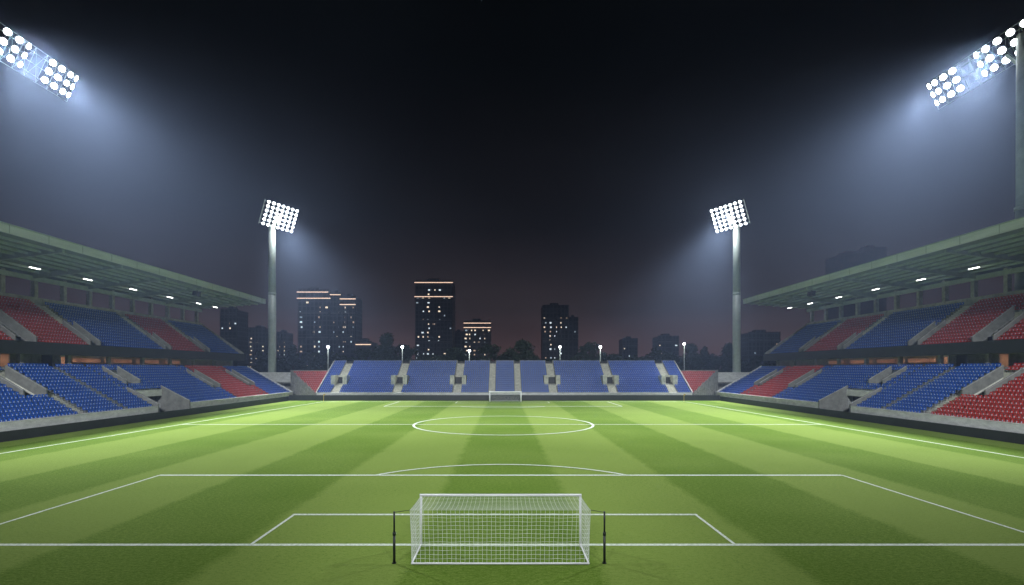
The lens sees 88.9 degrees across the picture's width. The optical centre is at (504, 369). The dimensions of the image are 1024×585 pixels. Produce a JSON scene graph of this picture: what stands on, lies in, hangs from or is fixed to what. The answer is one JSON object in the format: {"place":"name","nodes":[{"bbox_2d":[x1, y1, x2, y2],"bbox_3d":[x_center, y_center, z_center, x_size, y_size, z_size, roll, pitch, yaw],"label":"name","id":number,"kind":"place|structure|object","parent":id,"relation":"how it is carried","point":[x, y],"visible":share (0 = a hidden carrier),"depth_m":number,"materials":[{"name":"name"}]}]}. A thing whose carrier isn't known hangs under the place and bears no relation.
{"place":"outdoors","nodes":[
{"label":"outdoors","id":0,"kind":"place"},
{"bbox_2d":[220,307,247,366],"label":"tower block","id":1,"kind":"structure","parent":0,"point":[233,326],"depth_m":340.00,"materials":[{"name":"concrete"}]},
{"bbox_2d":[248,326,292,367],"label":"tower block","id":2,"kind":"structure","parent":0,"point":[257,338],"depth_m":400.00,"materials":[{"name":"stone"}]},
{"bbox_2d":[297,288,361,366],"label":"tower block","id":3,"kind":"structure","parent":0,"point":[330,319],"depth_m":330.00,"materials":[{"name":"concrete"}]},
{"bbox_2d":[355,338,377,359],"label":"building","id":4,"kind":"structure","parent":0,"point":[365,343],"depth_m":300.00,"materials":[{"name":"beige"}]},
{"bbox_2d":[414,278,454,359],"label":"tower block","id":5,"kind":"structure","parent":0,"point":[434,315],"depth_m":380.00,"materials":[{"name":"concrete"}]},
{"bbox_2d":[455,329,463,360],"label":"tower block","id":6,"kind":"structure","parent":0,"point":[459,338],"depth_m":430.00,"materials":[{"name":"beige"}]},
{"bbox_2d":[464,319,490,359],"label":"tower block","id":7,"kind":"structure","parent":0,"point":[477,333],"depth_m":400.00,"materials":[{"name":"beige"}]},
{"bbox_2d":[0,401,1023,584],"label":"football pitch","id":8,"kind":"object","parent":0,"point":[624,437],"visible":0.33,"depth_m":32.85,"materials":[{"name":"green plant"}]},
{"bbox_2d":[0,396,288,441],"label":"perimeter board","id":9,"kind":"object","parent":8,"relation":"on","point":[12,435],"visible":1,"depth_m":74.81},
{"bbox_2d":[392,510,408,563],"bbox_3d":[-4.294,6.945,21.700,0.751,2.230,0.178,0,0,0],"label":"tension post","id":10,"kind":"object","parent":8,"relation":"on","point":[394,547],"visible":1,"depth_m":21.66,"materials":[{"name":"black metal"}]},
{"bbox_2d":[410,494,590,563],"bbox_3d":[-0.169,6.892,22.798,7.515,2.336,2.516,0,0,0],"label":"football goal","id":11,"kind":"object","parent":8,"relation":"on","point":[421,507],"visible":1,"depth_m":21.86,"materials":[{"name":"white paint"}]},
{"bbox_2d":[289,395,719,400],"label":"perimeter board","id":12,"kind":"object","parent":8,"relation":"on","point":[508,397],"visible":1,"depth_m":134.65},
{"bbox_2d":[489,391,521,401],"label":"football goal","id":13,"kind":"object","parent":8,"relation":"on","point":[520,392],"visible":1,"depth_m":130.39,"materials":[{"name":"white paint"}]},
{"bbox_2d":[0,402,1023,545],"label":"pitch markings","id":14,"kind":"object","parent":8,"relation":"on","point":[699,517],"visible":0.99,"depth_m":25.28,"materials":[{"name":"paint"}]},
{"bbox_2d":[592,510,606,563],"bbox_3d":[3.913,6.944,21.700,0.671,2.232,0.178,0,0,0],"label":"tension post","id":15,"kind":"object","parent":8,"relation":"on","point":[604,548],"visible":1,"depth_m":21.66,"materials":[{"name":"black metal"}]},
{"bbox_2d":[720,396,1023,444],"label":"perimeter board","id":16,"kind":"object","parent":8,"relation":"on","point":[1005,436],"visible":1,"depth_m":72.98,"materials":[{"name":"black"}]},
{"bbox_2d":[0,0,1023,368],"label":"sky","id":17,"kind":"structure","parent":0,"point":[524,155],"materials":[{"name":"black"}]},
{"bbox_2d":[541,303,578,359],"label":"tower block","id":18,"kind":"structure","parent":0,"point":[559,326],"depth_m":370.00,"materials":[{"name":"concrete"}]},
{"bbox_2d":[619,336,637,358],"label":"tower block","id":19,"kind":"structure","parent":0,"point":[628,346],"depth_m":440.00,"materials":[{"name":"stone"}]},
{"bbox_2d":[652,334,678,359],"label":"tower block","id":20,"kind":"structure","parent":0,"point":[668,343],"depth_m":380.00,"materials":[{"name":"stone"}]},
{"bbox_2d":[741,330,780,365],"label":"tower block","id":21,"kind":"structure","parent":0,"point":[757,342],"depth_m":360.00,"materials":[{"name":"stone"}]},
{"bbox_2d":[825,245,886,319],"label":"tower block","id":22,"kind":"structure","parent":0,"point":[849,259],"depth_m":302.00,"materials":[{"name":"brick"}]},
{"label":"ground","id":23,"kind":"structure","parent":0,"visible":0},
{"bbox_2d":[0,22,78,101],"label":"floodlight mast","id":24,"kind":"object","parent":23,"relation":"on","point":[7,31],"visible":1,"depth_m":101.54,"materials":[{"name":"paint"}]},
{"bbox_2d":[0,221,292,431],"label":"grandstand","id":25,"kind":"object","parent":23,"relation":"on","point":[63,264],"visible":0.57,"depth_m":91.91,"materials":[{"name":"concrete"}]},
{"bbox_2d":[42,355,51,365],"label":"door","id":26,"kind":"structure","parent":25,"relation":"in","point":[46,359],"depth_m":84.00,"materials":[{"name":"grey metal"}]},
{"bbox_2d":[192,291,200,296],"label":"loudspeaker","id":27,"kind":"object","parent":25,"relation":"hanging from","point":[196,293],"visible":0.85,"depth_m":115.34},
{"bbox_2d":[251,358,267,371],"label":"leafy tree","id":28,"kind":"object","parent":23,"relation":"on","point":[261,366],"visible":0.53,"depth_m":198.94,"materials":[{"name":"green plant"}]},
{"bbox_2d":[259,372,290,389],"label":"wall","id":29,"kind":"structure","parent":23,"relation":"on","point":[283,379],"depth_m":149.00,"materials":[{"name":"concrete"}]},
{"bbox_2d":[266,358,286,371],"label":"leafy tree","id":30,"kind":"object","parent":23,"relation":"on","point":[280,362],"visible":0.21,"depth_m":198.66,"materials":[{"name":"green plant"}]},
{"bbox_2d":[259,200,298,371],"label":"floodlight mast","id":31,"kind":"object","parent":23,"relation":"on","point":[272,297],"visible":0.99,"depth_m":150.13,"materials":[{"name":"metal"}]},
{"bbox_2d":[281,344,302,371],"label":"conifer tree","id":32,"kind":"object","parent":23,"relation":"on","point":[292,361],"visible":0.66,"depth_m":189.62,"materials":[{"name":"green plant"}]},
{"bbox_2d":[291,370,327,394],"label":"corner stand","id":33,"kind":"object","parent":23,"relation":"on","point":[299,386],"visible":0.52,"depth_m":142.56,"materials":[{"name":"concrete"}]},
{"bbox_2d":[0,293,1023,419],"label":"stadium seats","id":34,"kind":"object","parent":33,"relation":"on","point":[82,372],"visible":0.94,"depth_m":103.73,"materials":[{"name":"blue plastic"}]},
{"bbox_2d":[300,357,330,369],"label":"leafy tree","id":35,"kind":"object","parent":23,"relation":"on","point":[313,363],"visible":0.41,"depth_m":194.99,"materials":[{"name":"green plant"}]},
{"bbox_2d":[326,354,357,367],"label":"leafy tree","id":36,"kind":"object","parent":23,"relation":"on","point":[341,357],"visible":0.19,"depth_m":197.56,"materials":[{"name":"green plant"}]},
{"bbox_2d":[350,348,376,359],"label":"leafy tree","id":37,"kind":"object","parent":23,"relation":"on","point":[364,354],"visible":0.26,"depth_m":203.24,"materials":[{"name":"green plant"}]},
{"bbox_2d":[371,332,400,359],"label":"leafy tree","id":38,"kind":"object","parent":23,"relation":"on","point":[385,349],"visible":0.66,"depth_m":197.41,"materials":[{"name":"green plant"}]},
{"bbox_2d":[394,344,419,360],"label":"leafy tree","id":39,"kind":"object","parent":23,"relation":"on","point":[408,353],"visible":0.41,"depth_m":208.77,"materials":[{"name":"green plant"}]},
{"bbox_2d":[415,355,435,359],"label":"leafy tree","id":40,"kind":"object","parent":23,"relation":"on","point":[426,357],"visible":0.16,"depth_m":203.45,"materials":[{"name":"green plant"}]},
{"bbox_2d":[442,354,456,359],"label":"leafy tree","id":41,"kind":"object","parent":23,"relation":"on","point":[448,357],"visible":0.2,"depth_m":198.61,"materials":[{"name":"green plant"}]},
{"bbox_2d":[446,347,476,360],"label":"leafy tree","id":42,"kind":"object","parent":23,"relation":"on","point":[458,352],"visible":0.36,"depth_m":214.53,"materials":[{"name":"green plant"}]},
{"bbox_2d":[476,344,508,360],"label":"leafy tree","id":43,"kind":"object","parent":23,"relation":"on","point":[491,351],"visible":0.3,"depth_m":199.87,"materials":[{"name":"green plant"}]},
{"bbox_2d":[255,347,750,371],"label":"distant woodland","id":44,"kind":"object","parent":23,"relation":"on","point":[328,356],"visible":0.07,"depth_m":230.52,"materials":[{"name":"green plant"}]},
{"bbox_2d":[316,360,692,394],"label":"end stand","id":45,"kind":"object","parent":23,"relation":"on","point":[551,379],"visible":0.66,"depth_m":142.06,"materials":[{"name":"plastic"}]},
{"bbox_2d":[338,377,342,382],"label":"door","id":46,"kind":"structure","parent":45,"relation":"in","point":[340,379],"depth_m":142.44,"materials":[{"name":"grey metal"}]},
{"bbox_2d":[397,377,402,382],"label":"door","id":47,"kind":"structure","parent":45,"relation":"in","point":[399,379],"depth_m":142.44,"materials":[{"name":"grey metal"}]},
{"bbox_2d":[455,377,461,382],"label":"door","id":48,"kind":"structure","parent":45,"relation":"in","point":[457,379],"depth_m":142.44,"materials":[{"name":"grey metal"}]},
{"bbox_2d":[548,377,554,382],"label":"door","id":49,"kind":"structure","parent":45,"relation":"in","point":[550,379],"depth_m":142.44,"materials":[{"name":"grey metal"}]},
{"bbox_2d":[607,377,611,382],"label":"door","id":50,"kind":"structure","parent":45,"relation":"in","point":[609,379],"depth_m":142.44,"materials":[{"name":"grey metal"}]},
{"bbox_2d":[502,338,534,360],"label":"leafy tree","id":51,"kind":"object","parent":23,"relation":"on","point":[523,348],"visible":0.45,"depth_m":182.93,"materials":[{"name":"green plant"}]},
{"bbox_2d":[578,342,606,360],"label":"leafy tree","id":52,"kind":"object","parent":23,"relation":"on","point":[591,349],"visible":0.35,"depth_m":194.85,"materials":[{"name":"green plant"}]},
{"bbox_2d":[598,353,625,360],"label":"leafy tree","id":53,"kind":"object","parent":23,"relation":"on","point":[613,356],"visible":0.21,"depth_m":203.95,"materials":[{"name":"green plant"}]},
{"bbox_2d":[636,356,647,359],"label":"leafy tree","id":54,"kind":"object","parent":23,"relation":"on","point":[643,358],"visible":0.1,"depth_m":208.47,"materials":[{"name":"green plant"}]},
{"bbox_2d":[656,352,681,367],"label":"leafy tree","id":55,"kind":"object","parent":23,"relation":"on","point":[667,356],"visible":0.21,"depth_m":204.05,"materials":[{"name":"green plant"}]},
{"bbox_2d":[679,343,704,369],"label":"leafy tree","id":56,"kind":"object","parent":23,"relation":"on","point":[696,363],"visible":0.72,"depth_m":187.15,"materials":[{"name":"green plant"}]},
{"bbox_2d":[681,370,717,394],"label":"corner stand","id":57,"kind":"object","parent":23,"relation":"on","point":[709,386],"visible":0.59,"depth_m":142.56,"materials":[{"name":"concrete"}]},
{"bbox_2d":[697,346,714,369],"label":"conifer tree","id":58,"kind":"object","parent":23,"relation":"on","point":[705,358],"visible":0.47,"depth_m":194.18,"materials":[{"name":"green plant"}]},
{"bbox_2d":[710,356,730,371],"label":"leafy tree","id":59,"kind":"object","parent":23,"relation":"on","point":[717,362],"visible":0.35,"depth_m":204.36,"materials":[{"name":"green plant"}]},
{"bbox_2d":[710,199,749,371],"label":"floodlight mast","id":60,"kind":"object","parent":23,"relation":"on","point":[736,357],"visible":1,"depth_m":150.14,"materials":[{"name":"metal"}]},
{"bbox_2d":[718,342,743,371],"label":"leafy tree","id":61,"kind":"object","parent":23,"relation":"on","point":[727,351],"visible":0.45,"depth_m":189.46,"materials":[{"name":"green plant"}]},
{"bbox_2d":[718,372,748,389],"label":"wall","id":62,"kind":"structure","parent":23,"relation":"on","point":[725,379],"depth_m":149.00,"materials":[{"name":"concrete"}]},
{"bbox_2d":[741,355,774,371],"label":"leafy tree","id":63,"kind":"object","parent":23,"relation":"on","point":[754,363],"visible":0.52,"depth_m":199.69,"materials":[{"name":"green plant"}]},
{"bbox_2d":[716,216,1023,433],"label":"grandstand","id":64,"kind":"object","parent":23,"relation":"on","point":[996,250],"visible":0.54,"depth_m":90.30,"materials":[{"name":"concrete"}]},
{"bbox_2d":[807,290,815,296],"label":"loudspeaker","id":65,"kind":"object","parent":64,"relation":"hanging from","point":[811,293],"visible":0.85,"depth_m":115.46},
{"bbox_2d":[956,355,966,366],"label":"door","id":66,"kind":"structure","parent":64,"relation":"in","point":[960,359],"depth_m":83.96,"materials":[{"name":"grey metal"}]},
{"bbox_2d":[927,19,1023,290],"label":"floodlight mast","id":67,"kind":"object","parent":23,"relation":"on","point":[1018,43],"visible":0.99,"depth_m":90.52,"materials":[{"name":"metal"}]}
]}

